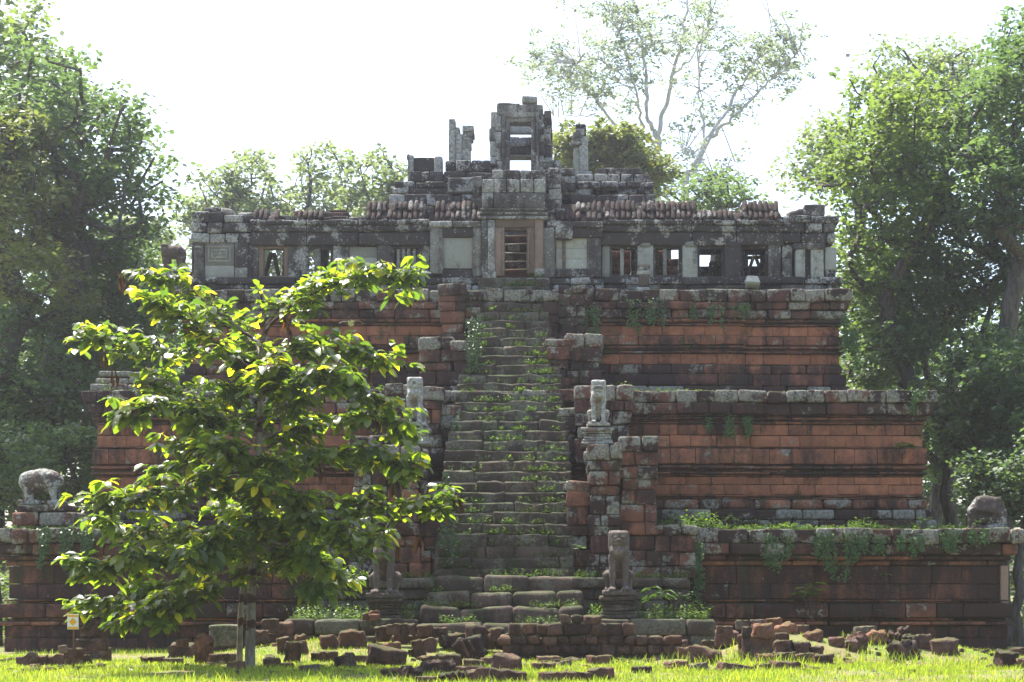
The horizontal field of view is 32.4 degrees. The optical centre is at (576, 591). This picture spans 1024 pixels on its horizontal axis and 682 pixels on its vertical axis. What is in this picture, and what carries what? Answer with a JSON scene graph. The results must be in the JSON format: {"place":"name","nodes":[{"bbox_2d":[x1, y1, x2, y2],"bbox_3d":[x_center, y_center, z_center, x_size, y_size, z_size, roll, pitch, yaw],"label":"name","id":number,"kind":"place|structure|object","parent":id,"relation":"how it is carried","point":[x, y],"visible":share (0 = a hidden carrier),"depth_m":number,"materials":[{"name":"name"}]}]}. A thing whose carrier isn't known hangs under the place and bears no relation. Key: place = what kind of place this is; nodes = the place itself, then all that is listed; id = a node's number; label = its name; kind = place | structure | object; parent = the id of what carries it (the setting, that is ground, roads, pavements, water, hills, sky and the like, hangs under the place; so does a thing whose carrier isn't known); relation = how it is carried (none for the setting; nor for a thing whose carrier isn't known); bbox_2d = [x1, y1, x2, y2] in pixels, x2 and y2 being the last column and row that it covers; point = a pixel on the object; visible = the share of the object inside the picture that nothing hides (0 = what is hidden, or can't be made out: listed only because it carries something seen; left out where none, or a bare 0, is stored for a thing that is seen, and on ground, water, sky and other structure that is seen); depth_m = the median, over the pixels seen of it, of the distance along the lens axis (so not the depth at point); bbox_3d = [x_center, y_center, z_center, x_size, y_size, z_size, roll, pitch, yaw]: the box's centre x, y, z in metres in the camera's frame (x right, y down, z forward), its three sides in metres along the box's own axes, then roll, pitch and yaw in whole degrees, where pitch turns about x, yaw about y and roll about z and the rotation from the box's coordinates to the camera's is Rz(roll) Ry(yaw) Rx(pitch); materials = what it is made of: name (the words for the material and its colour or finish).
{"place":"outdoors","nodes":[
{"label":"outdoors","id":0,"kind":"place"},
{"bbox_2d":[0,101,106,646],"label":"forest tree","id":1,"kind":"object","parent":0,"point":[27,250],"visible":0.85,"depth_m":66.31,"materials":[{"name":"green plant"}]},
{"bbox_2d":[79,620,103,638],"bbox_3d":[-11.909,0.986,43.226,0.572,0.573,0.632,0,0,0],"label":"rock","id":2,"kind":"object","parent":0,"point":[90,630],"visible":0.86,"depth_m":43.02,"materials":[{"name":"stone"}]},
{"bbox_2d":[75,637,108,651],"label":"stone block","id":3,"kind":"object","parent":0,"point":[96,644],"depth_m":42.81,"materials":[{"name":"stone"}]},
{"bbox_2d":[8,228,184,515],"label":"forest tree","id":4,"kind":"object","parent":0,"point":[109,280],"visible":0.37,"depth_m":74.62,"materials":[{"name":"green plant"}]},
{"bbox_2d":[0,34,196,527],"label":"forest tree","id":5,"kind":"object","parent":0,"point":[106,170],"visible":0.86,"depth_m":69.64,"materials":[{"name":"green plant"}]},
{"bbox_2d":[0,622,1023,681],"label":"ground","id":6,"kind":"structure","parent":0,"point":[798,638],"depth_m":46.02,"materials":[{"name":"plant"}]},
{"bbox_2d":[0,0,107,625],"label":"forest tree","id":7,"kind":"object","parent":6,"relation":"on","point":[16,27],"visible":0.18,"depth_m":88.76,"materials":[{"name":"green plant"}]},
{"bbox_2d":[47,654,81,665],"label":"stone block","id":8,"kind":"object","parent":6,"relation":"on","point":[59,659],"depth_m":44.45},
{"bbox_2d":[67,614,78,666],"bbox_3d":[-12.020,1.268,42.017,0.266,1.451,0.066,0,0,0],"label":"sign","id":9,"kind":"object","parent":6,"relation":"on","point":[73,621],"visible":0.91,"depth_m":41.99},
{"bbox_2d":[83,647,111,661],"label":"stone block","id":10,"kind":"object","parent":6,"relation":"on","point":[104,655],"depth_m":46.50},
{"bbox_2d":[167,642,194,657],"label":"stone block","id":11,"kind":"object","parent":6,"relation":"on","point":[174,651],"depth_m":47.72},
{"bbox_2d":[193,633,213,655],"bbox_3d":[-8.977,1.273,42.375,0.490,0.561,0.464,0,0,0],"label":"rock","id":12,"kind":"object","parent":6,"relation":"on","point":[204,642],"visible":1,"depth_m":42.22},
{"bbox_2d":[207,653,235,663],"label":"stone block","id":13,"kind":"object","parent":6,"relation":"on","point":[218,657],"depth_m":44.98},
{"bbox_2d":[209,624,236,646],"bbox_3d":[-9.963,1.258,49.904,0.801,0.657,0.841,0,0,0],"label":"stone block","id":14,"kind":"object","parent":6,"relation":"on","point":[223,635],"depth_m":49.50,"materials":[{"name":"stone"}]},
{"bbox_2d":[200,479,270,660],"bbox_3d":[-8.365,-0.452,44.461,2.243,4.712,2.148,0,0,-23],"label":"sapling","id":15,"kind":"object","parent":6,"relation":"on","point":[239,654],"visible":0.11,"depth_m":44.24,"materials":[{"name":"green plant"}]},
{"bbox_2d":[51,254,464,669],"bbox_3d":[-7.827,-3.177,41.839,10.191,10.146,5.887,0,0,0],"label":"sapling","id":16,"kind":"object","parent":6,"relation":"on","point":[220,545],"visible":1,"depth_m":40.82,"materials":[{"name":"green plant"}]},
{"bbox_2d":[283,641,302,662],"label":"stone block","id":17,"kind":"object","parent":6,"relation":"on","point":[292,650],"depth_m":45.15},
{"bbox_2d":[310,651,337,661],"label":"stone block","id":18,"kind":"object","parent":6,"relation":"on","point":[324,656],"depth_m":45.43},
{"bbox_2d":[319,634,338,648],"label":"stone block","id":19,"kind":"object","parent":6,"relation":"on","point":[329,641],"depth_m":47.51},
{"bbox_2d":[333,653,356,668],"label":"stone block","id":20,"kind":"object","parent":6,"relation":"on","point":[347,659],"depth_m":42.75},
{"bbox_2d":[338,629,366,647],"bbox_3d":[-6.139,1.334,48.029,0.796,0.643,0.669,0,0,-14],"label":"stone block","id":21,"kind":"object","parent":6,"relation":"on","point":[351,637],"depth_m":47.76,"materials":[{"name":"stone"}]},
{"bbox_2d":[366,643,407,666],"bbox_3d":[-4.762,1.660,44.233,1.058,0.727,0.684,0,0,-6],"label":"stone block","id":22,"kind":"object","parent":6,"relation":"on","point":[384,655],"depth_m":43.95,"materials":[{"name":"stone"}]},
{"bbox_2d":[400,665,422,679],"bbox_3d":[-3.502,1.766,37.220,0.467,0.429,0.470,0,0,-17],"label":"rock","id":23,"kind":"object","parent":6,"relation":"on","point":[406,671],"visible":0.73,"depth_m":37.06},
{"bbox_2d":[420,657,455,674],"bbox_3d":[-3.076,1.714,39.303,0.819,0.503,0.506,0,0,-10],"label":"rock","id":24,"kind":"object","parent":6,"relation":"on","point":[438,665],"visible":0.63,"depth_m":39.14,"materials":[{"name":"stone"}]},
{"bbox_2d":[438,633,462,646],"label":"stone block","id":25,"kind":"object","parent":6,"relation":"on","point":[449,640],"depth_m":48.61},
{"bbox_2d":[438,670,465,681],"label":"rock","id":26,"kind":"object","parent":6,"relation":"on","point":[449,675],"visible":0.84,"depth_m":36.24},
{"bbox_2d":[451,634,487,659],"bbox_3d":[-2.866,1.571,47.355,0.940,0.853,0.733,0,0,11],"label":"stone block","id":27,"kind":"object","parent":6,"relation":"on","point":[473,647],"depth_m":47.07,"materials":[{"name":"stone"}]},
{"bbox_2d":[465,623,487,647],"bbox_3d":[-2.794,1.226,48.876,0.714,0.672,0.708,0,0,-13],"label":"stone block","id":28,"kind":"object","parent":6,"relation":"on","point":[473,629],"depth_m":48.59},
{"bbox_2d":[465,667,489,681],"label":"stone block","id":29,"kind":"object","parent":6,"relation":"on","point":[477,672],"depth_m":36.27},
{"bbox_2d":[491,653,521,669],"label":"stone block","id":30,"kind":"object","parent":6,"relation":"on","point":[510,661],"depth_m":40.55,"materials":[{"name":"stone"}]},
{"bbox_2d":[488,667,526,681],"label":"stone block","id":31,"kind":"object","parent":6,"relation":"on","point":[499,674],"depth_m":36.31,"materials":[{"name":"stone"}]},
{"bbox_2d":[0,95,1023,651],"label":"temple","id":32,"kind":"structure","parent":6,"relation":"on","point":[816,449],"depth_m":57.87,"materials":[{"name":"stone"}]},
{"bbox_2d":[12,504,85,526],"bbox_3d":[-16.774,-2.402,56.107,1.894,0.717,1.887,0,0,0],"label":"corner pedestal","id":33,"kind":"object","parent":32,"relation":"on","point":[62,515],"visible":0.9,"depth_m":55.26,"materials":[{"name":"stone"}]},
{"bbox_2d":[17,469,66,504],"bbox_3d":[-16.996,-3.312,55.900,1.450,1.192,0.898,0,0,0],"label":"elephant statue","id":34,"kind":"object","parent":33,"relation":"on","point":[32,483],"visible":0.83,"depth_m":55.55,"materials":[{"name":"stone"}]},
{"bbox_2d":[34,524,96,574],"bbox_3d":[-15.803,-1.235,54.396,1.927,1.697,0.219,0,0,0],"label":"creeping vine","id":35,"kind":"object","parent":32,"relation":"attached to","point":[86,540],"visible":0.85,"depth_m":54.41,"materials":[{"name":"green plant"}]},
{"bbox_2d":[90,371,173,391],"bbox_3d":[-14.842,-6.980,59.254,2.591,0.744,1.970,0,0,0],"label":"corner pedestal","id":36,"kind":"object","parent":32,"relation":"on","point":[125,382],"visible":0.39,"depth_m":58.49,"materials":[{"name":"stone"}]},
{"bbox_2d":[156,271,191,297],"bbox_3d":[-14.210,-10.902,62.492,1.300,0.761,1.242,0,0,0],"label":"corner pedestal","id":37,"kind":"object","parent":32,"relation":"on","point":[176,287],"visible":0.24,"depth_m":61.89,"materials":[{"name":"stone"}]},
{"bbox_2d":[161,244,186,271],"bbox_3d":[-14.268,-11.770,62.301,0.897,1.040,0.704,0,0,0],"label":"elephant statue","id":38,"kind":"object","parent":37,"relation":"on","point":[169,253],"visible":0.7,"depth_m":62.11,"materials":[{"name":"stone"}]},
{"bbox_2d":[366,598,403,618],"bbox_3d":[-5.554,0.499,51.001,1.029,0.622,1.068,0,0,0],"label":"stone pedestal","id":39,"kind":"object","parent":32,"relation":"on","point":[385,606],"visible":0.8,"depth_m":50.54,"materials":[{"name":"stone"}]},
{"bbox_2d":[366,532,402,597],"bbox_3d":[-5.570,-0.783,51.049,0.968,1.953,1.325,0,0,0],"label":"lion statue","id":40,"kind":"object","parent":39,"relation":"on","point":[384,569],"visible":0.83,"depth_m":50.67,"materials":[{"name":"stone"}]},
{"bbox_2d":[400,427,432,446],"bbox_3d":[-4.905,-4.715,53.804,0.960,0.549,0.952,0,0,0],"label":"stone pedestal","id":41,"kind":"object","parent":32,"relation":"on","point":[426,442],"visible":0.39,"depth_m":53.40,"materials":[{"name":"stone"}]},
{"bbox_2d":[406,377,427,426],"bbox_3d":[-4.944,-5.787,53.826,0.764,1.537,1.050,0,0,0],"label":"lion statue","id":42,"kind":"object","parent":41,"relation":"on","point":[414,398],"visible":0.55,"depth_m":53.54,"materials":[{"name":"stone"}]},
{"bbox_2d":[437,468,458,563],"bbox_3d":[-3.887,-2.273,53.151,0.685,2.908,0.204,0,0,0],"label":"creeping vine","id":43,"kind":"object","parent":32,"relation":"attached to","point":[452,521],"visible":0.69,"depth_m":53.17,"materials":[{"name":"green plant"}]},
{"bbox_2d":[463,317,483,374],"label":"creeping vine","id":44,"kind":"object","parent":32,"relation":"attached to","point":[471,326],"visible":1,"depth_m":58.22,"materials":[{"name":"green plant"}]},
{"bbox_2d":[3,283,968,619],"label":"ledge undergrowth","id":45,"kind":"object","parent":32,"relation":"on","point":[711,525],"visible":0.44,"depth_m":53.12,"materials":[{"name":"green plant"}]},
{"bbox_2d":[422,271,578,632],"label":"stair weeds","id":46,"kind":"object","parent":32,"relation":"on","point":[533,479],"visible":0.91,"depth_m":55.40,"materials":[{"name":"green plant"}]},
{"bbox_2d":[584,303,603,334],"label":"creeping vine","id":47,"kind":"object","parent":32,"relation":"attached to","point":[595,319],"visible":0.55,"depth_m":60.32,"materials":[{"name":"green plant"}]},
{"bbox_2d":[581,427,613,446],"bbox_3d":[0.628,-4.718,53.803,1.005,0.548,0.969,0,0,0],"label":"stone pedestal","id":48,"kind":"object","parent":32,"relation":"on","point":[597,435],"visible":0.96,"depth_m":53.37,"materials":[{"name":"stone"}]},
{"bbox_2d":[586,380,609,426],"bbox_3d":[0.663,-5.745,53.829,0.722,1.448,0.997,0,0,0],"label":"lion statue","id":49,"kind":"object","parent":48,"relation":"on","point":[598,398],"visible":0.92,"depth_m":53.55,"materials":[{"name":"stone"}]},
{"bbox_2d":[599,595,637,619],"bbox_3d":[1.200,0.464,50.993,1.112,0.706,1.078,0,0,0],"label":"stone pedestal","id":50,"kind":"object","parent":32,"relation":"on","point":[610,604],"visible":0.94,"depth_m":50.52,"materials":[{"name":"stone"}]},
{"bbox_2d":[602,530,635,595],"bbox_3d":[1.220,-0.825,51.038,0.952,1.899,1.300,0,0,0],"label":"lion statue","id":51,"kind":"object","parent":50,"relation":"on","point":[619,554],"visible":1,"depth_m":50.66,"materials":[{"name":"stone"}]},
{"bbox_2d":[636,263,650,292],"bbox_3d":[2.334,-10.887,61.297,0.522,1.049,0.434,0,0,0],"label":"carved fragment","id":52,"kind":"object","parent":32,"relation":"on","point":[643,273],"visible":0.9,"depth_m":61.11,"materials":[{"name":"stone"}]},
{"bbox_2d":[621,296,667,336],"bbox_3d":[2.338,-9.446,60.495,1.596,1.393,0.217,0,0,0],"label":"creeping vine","id":53,"kind":"object","parent":32,"relation":"attached to","point":[649,311],"visible":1,"depth_m":60.51,"materials":[{"name":"green plant"}]},
{"bbox_2d":[639,586,677,616],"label":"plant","id":54,"kind":"object","parent":32,"relation":"on","point":[648,597],"visible":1,"depth_m":50.64,"materials":[{"name":"green plant"}]},
{"bbox_2d":[686,541,705,607],"bbox_3d":[3.643,-0.511,53.753,0.598,2.097,0.201,0,0,0],"label":"creeping vine","id":55,"kind":"object","parent":32,"relation":"attached to","point":[698,586],"visible":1,"depth_m":53.76,"materials":[{"name":"green plant"}]},
{"bbox_2d":[687,301,751,330],"bbox_3d":[4.913,-9.474,60.526,2.263,1.017,0.194,0,0,0],"label":"creeping vine","id":56,"kind":"object","parent":32,"relation":"attached to","point":[709,313],"visible":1,"depth_m":60.53,"materials":[{"name":"green plant"}]},
{"bbox_2d":[702,415,755,439],"bbox_3d":[4.986,-5.368,57.568,1.776,0.837,0.231,0,0,0],"label":"creeping vine","id":57,"kind":"object","parent":32,"relation":"attached to","point":[746,424],"visible":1,"depth_m":57.59,"materials":[{"name":"green plant"}]},
{"bbox_2d":[760,531,794,572],"bbox_3d":[6.220,-1.213,54.410,1.089,1.308,0.191,0,0,0],"label":"creeping vine","id":58,"kind":"object","parent":32,"relation":"attached to","point":[768,538],"visible":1,"depth_m":54.41,"materials":[{"name":"green plant"}]},
{"bbox_2d":[791,582,826,614],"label":"seedling","id":59,"kind":"object","parent":32,"relation":"on","point":[812,592],"visible":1,"depth_m":54.20,"materials":[{"name":"green plant"}]},
{"bbox_2d":[811,530,860,582],"bbox_3d":[8.012,-1.099,54.373,1.559,1.683,0.223,0,0,0],"label":"creeping vine","id":60,"kind":"object","parent":32,"relation":"attached to","point":[817,545],"visible":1,"depth_m":54.40,"materials":[{"name":"green plant"}]},
{"bbox_2d":[838,314,851,358],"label":"creeping vine","id":61,"kind":"object","parent":32,"relation":"attached to","point":[844,339],"visible":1,"depth_m":60.51,"materials":[{"name":"green plant"}]},
{"bbox_2d":[845,328,863,374],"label":"creeping vine","id":62,"kind":"object","parent":32,"relation":"attached to","point":[853,349],"visible":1,"depth_m":60.51,"materials":[{"name":"green plant"}]},
{"bbox_2d":[856,532,889,555],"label":"creeping vine","id":63,"kind":"object","parent":32,"relation":"attached to","point":[864,544],"visible":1,"depth_m":54.38,"materials":[{"name":"green plant"}]},
{"bbox_2d":[892,532,928,558],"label":"creeping vine","id":64,"kind":"object","parent":32,"relation":"attached to","point":[901,545],"visible":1,"depth_m":54.39,"materials":[{"name":"green plant"}]},
{"bbox_2d":[907,387,931,415],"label":"creeping vine","id":65,"kind":"object","parent":32,"relation":"attached to","point":[921,394],"visible":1,"depth_m":57.45,"materials":[{"name":"green plant"}]},
{"bbox_2d":[937,527,960,552],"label":"creeping vine","id":66,"kind":"object","parent":32,"relation":"attached to","point":[945,542],"visible":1,"depth_m":54.37,"materials":[{"name":"green plant"}]},
{"bbox_2d":[965,527,992,547],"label":"creeping vine","id":67,"kind":"object","parent":32,"relation":"attached to","point":[982,537],"visible":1,"depth_m":54.37,"materials":[{"name":"green plant"}]},
{"bbox_2d":[967,495,1007,527],"bbox_3d":[12.945,-2.392,55.590,1.257,1.304,0.962,0,0,0],"label":"elephant statue","id":68,"kind":"object","parent":32,"relation":"on","point":[991,511],"visible":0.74,"depth_m":55.23,"materials":[{"name":"stone"}]},
{"bbox_2d":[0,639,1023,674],"bbox_3d":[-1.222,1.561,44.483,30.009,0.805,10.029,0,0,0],"label":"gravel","id":69,"kind":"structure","parent":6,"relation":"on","point":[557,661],"depth_m":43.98,"materials":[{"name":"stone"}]},
{"bbox_2d":[0,558,1023,645],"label":"bank undergrowth","id":70,"kind":"object","parent":6,"relation":"on","point":[5,587],"visible":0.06,"depth_m":71.14,"materials":[{"name":"green plant"}]},
{"bbox_2d":[538,670,577,681],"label":"stone block","id":71,"kind":"object","parent":6,"relation":"on","point":[547,675],"depth_m":36.24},
{"bbox_2d":[497,614,684,659],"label":"wall","id":72,"kind":"structure","parent":6,"relation":"on","point":[571,643],"depth_m":47.63,"materials":[{"name":"stone"}]},
{"bbox_2d":[586,655,613,664],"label":"stone block","id":73,"kind":"object","parent":6,"relation":"on","point":[600,659],"depth_m":44.79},
{"bbox_2d":[587,666,614,679],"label":"stone block","id":74,"kind":"object","parent":6,"relation":"on","point":[598,672],"depth_m":36.80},
{"bbox_2d":[552,116,688,199],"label":"forest tree","id":75,"kind":"object","parent":6,"relation":"on","point":[614,146],"visible":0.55,"depth_m":92.54,"materials":[{"name":"green plant"}]},
{"bbox_2d":[687,644,721,664],"bbox_3d":[3.180,1.626,43.846,0.830,0.624,0.537,0,0,21],"label":"stone block","id":76,"kind":"object","parent":6,"relation":"on","point":[696,651],"depth_m":43.68,"materials":[{"name":"stone"}]},
{"bbox_2d":[654,162,790,260],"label":"forest tree","id":77,"kind":"object","parent":6,"relation":"on","point":[717,202],"visible":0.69,"depth_m":101.26,"materials":[{"name":"green plant"}]},
{"bbox_2d":[714,630,738,648],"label":"stone block","id":78,"kind":"object","parent":6,"relation":"on","point":[723,639],"depth_m":48.00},
{"bbox_2d":[738,633,775,658],"bbox_3d":[4.737,1.472,45.994,0.990,0.777,0.634,0,0,-9],"label":"stone block","id":79,"kind":"object","parent":6,"relation":"on","point":[752,645],"depth_m":45.77,"materials":[{"name":"stone"}]},
{"bbox_2d":[751,622,774,639],"bbox_3d":[4.860,1.030,45.818,0.628,0.453,0.488,0,0,0],"label":"rock","id":80,"kind":"object","parent":79,"relation":"on","point":[765,631],"visible":1,"depth_m":45.63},
{"bbox_2d":[773,651,795,661],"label":"stone block","id":81,"kind":"object","parent":6,"relation":"on","point":[787,654],"depth_m":44.50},
{"bbox_2d":[773,639,792,652],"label":"stone block","id":82,"kind":"object","parent":81,"relation":"on","point":[782,645],"depth_m":44.72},
{"bbox_2d":[845,631,868,651],"bbox_3d":[7.430,1.394,46.727,0.581,0.690,0.535,0,0,25],"label":"rock","id":83,"kind":"object","parent":6,"relation":"on","point":[858,639],"visible":0.86,"depth_m":46.62,"materials":[{"name":"stone"}]},
{"bbox_2d":[866,629,887,644],"bbox_3d":[8.134,1.267,47.563,0.657,0.498,0.549,0,0,0],"label":"rock","id":84,"kind":"object","parent":6,"relation":"on","point":[881,636],"visible":0.78,"depth_m":47.35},
{"bbox_2d":[764,29,994,389],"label":"forest tree","id":85,"kind":"object","parent":6,"relation":"on","point":[935,58],"visible":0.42,"depth_m":97.64,"materials":[{"name":"green plant"}]},
{"bbox_2d":[793,62,1010,499],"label":"forest tree","id":86,"kind":"object","parent":6,"relation":"on","point":[880,158],"visible":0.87,"depth_m":71.14,"materials":[{"name":"green plant"}]},
{"bbox_2d":[886,639,921,659],"bbox_3d":[8.563,1.565,46.102,0.985,0.651,0.686,0,0,0],"label":"rock","id":87,"kind":"object","parent":6,"relation":"on","point":[906,647],"visible":0.79,"depth_m":45.89,"materials":[{"name":"stone"}]},
{"bbox_2d":[929,637,959,654],"bbox_3d":[9.765,1.502,46.771,0.824,0.590,0.760,0,0,0],"label":"stone block","id":88,"kind":"object","parent":6,"relation":"on","point":[944,646],"depth_m":46.45,"materials":[{"name":"stone"}]},
{"bbox_2d":[993,648,1019,667],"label":"stone block","id":89,"kind":"object","parent":6,"relation":"on","point":[1002,658],"depth_m":42.58,"materials":[{"name":"stone"}]},
{"bbox_2d":[0,0,1023,591],"label":"sky","id":90,"kind":"structure","parent":0,"point":[274,75],"materials":[{"name":"white"}]},
{"bbox_2d":[832,241,933,390],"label":"forest tree","id":91,"kind":"object","parent":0,"point":[848,370],"visible":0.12,"depth_m":79.78,"materials":[{"name":"green plant"}]},
{"bbox_2d":[839,231,1023,528],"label":"forest tree","id":92,"kind":"object","parent":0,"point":[940,302],"visible":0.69,"depth_m":73.11,"materials":[{"name":"green plant"}]},
{"bbox_2d":[899,4,1023,645],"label":"forest tree","id":93,"kind":"object","parent":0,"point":[1000,217],"visible":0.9,"depth_m":68.22,"materials":[{"name":"green plant"}]},
{"label":"far ground","id":94,"kind":"structure","parent":0,"visible":0},
{"bbox_2d":[87,206,191,270],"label":"forest tree","id":95,"kind":"object","parent":94,"relation":"on","point":[188,256],"visible":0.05,"depth_m":124.17,"materials":[{"name":"green plant"}]},
{"bbox_2d":[156,144,313,275],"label":"forest tree","id":96,"kind":"object","parent":94,"relation":"on","point":[237,196],"visible":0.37,"depth_m":115.01,"materials":[{"name":"green plant"}]},
{"bbox_2d":[266,133,371,274],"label":"forest tree","id":97,"kind":"object","parent":94,"relation":"on","point":[311,189],"visible":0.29,"depth_m":119.22,"materials":[{"name":"green plant"}]},
{"bbox_2d":[324,143,407,216],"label":"forest tree","id":98,"kind":"object","parent":94,"relation":"on","point":[383,191],"visible":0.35,"depth_m":111.36,"materials":[{"name":"green plant"}]},
{"bbox_2d":[5,309,1023,611],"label":"wood","id":99,"kind":"object","parent":94,"relation":"on","point":[961,509],"visible":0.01,"depth_m":106.79,"materials":[{"name":"green plant"}]},
{"bbox_2d":[486,0,723,201],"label":"tall tree","id":100,"kind":"object","parent":94,"relation":"on","point":[567,73],"visible":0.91,"depth_m":141.56,"materials":[{"name":"green plant"}]},
{"bbox_2d":[641,0,828,203],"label":"tall tree","id":101,"kind":"object","parent":94,"relation":"on","point":[752,72],"visible":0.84,"depth_m":134.75,"materials":[{"name":"green plant"}]},
{"label":"pond water","id":102,"kind":"structure","parent":0,"visible":0},
{"bbox_2d":[0,232,87,457],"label":"forest tree","id":103,"kind":"object","parent":102,"relation":"on","point":[24,341],"depth_m":81.95,"materials":[{"name":"green plant"}]},
{"bbox_2d":[0,417,98,528],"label":"forest tree","id":104,"kind":"object","parent":102,"relation":"on","point":[70,438],"visible":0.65,"depth_m":62.34,"materials":[{"name":"green plant"}]},
{"bbox_2d":[0,297,135,637],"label":"forest tree","id":105,"kind":"object","parent":102,"relation":"on","point":[28,389],"visible":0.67,"depth_m":66.82,"materials":[{"name":"green plant"}]},
{"bbox_2d":[94,278,184,374],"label":"forest tree","id":106,"kind":"object","parent":102,"relation":"on","point":[172,340],"visible":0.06,"depth_m":81.46,"materials":[{"name":"green plant"}]},
{"label":"pond water","id":107,"kind":"structure","parent":0,"visible":0},
{"bbox_2d":[862,337,1023,528],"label":"forest tree","id":108,"kind":"object","parent":107,"relation":"on","point":[934,470],"visible":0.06,"depth_m":88.36,"materials":[{"name":"green plant"}]},
{"bbox_2d":[907,320,1023,527],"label":"forest tree","id":109,"kind":"object","parent":107,"relation":"on","point":[972,405],"visible":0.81,"depth_m":67.10,"materials":[{"name":"green plant"}]},
{"bbox_2d":[945,403,1023,646],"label":"forest tree","id":110,"kind":"object","parent":107,"relation":"on","point":[985,480],"visible":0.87,"depth_m":64.72,"materials":[{"name":"green plant"}]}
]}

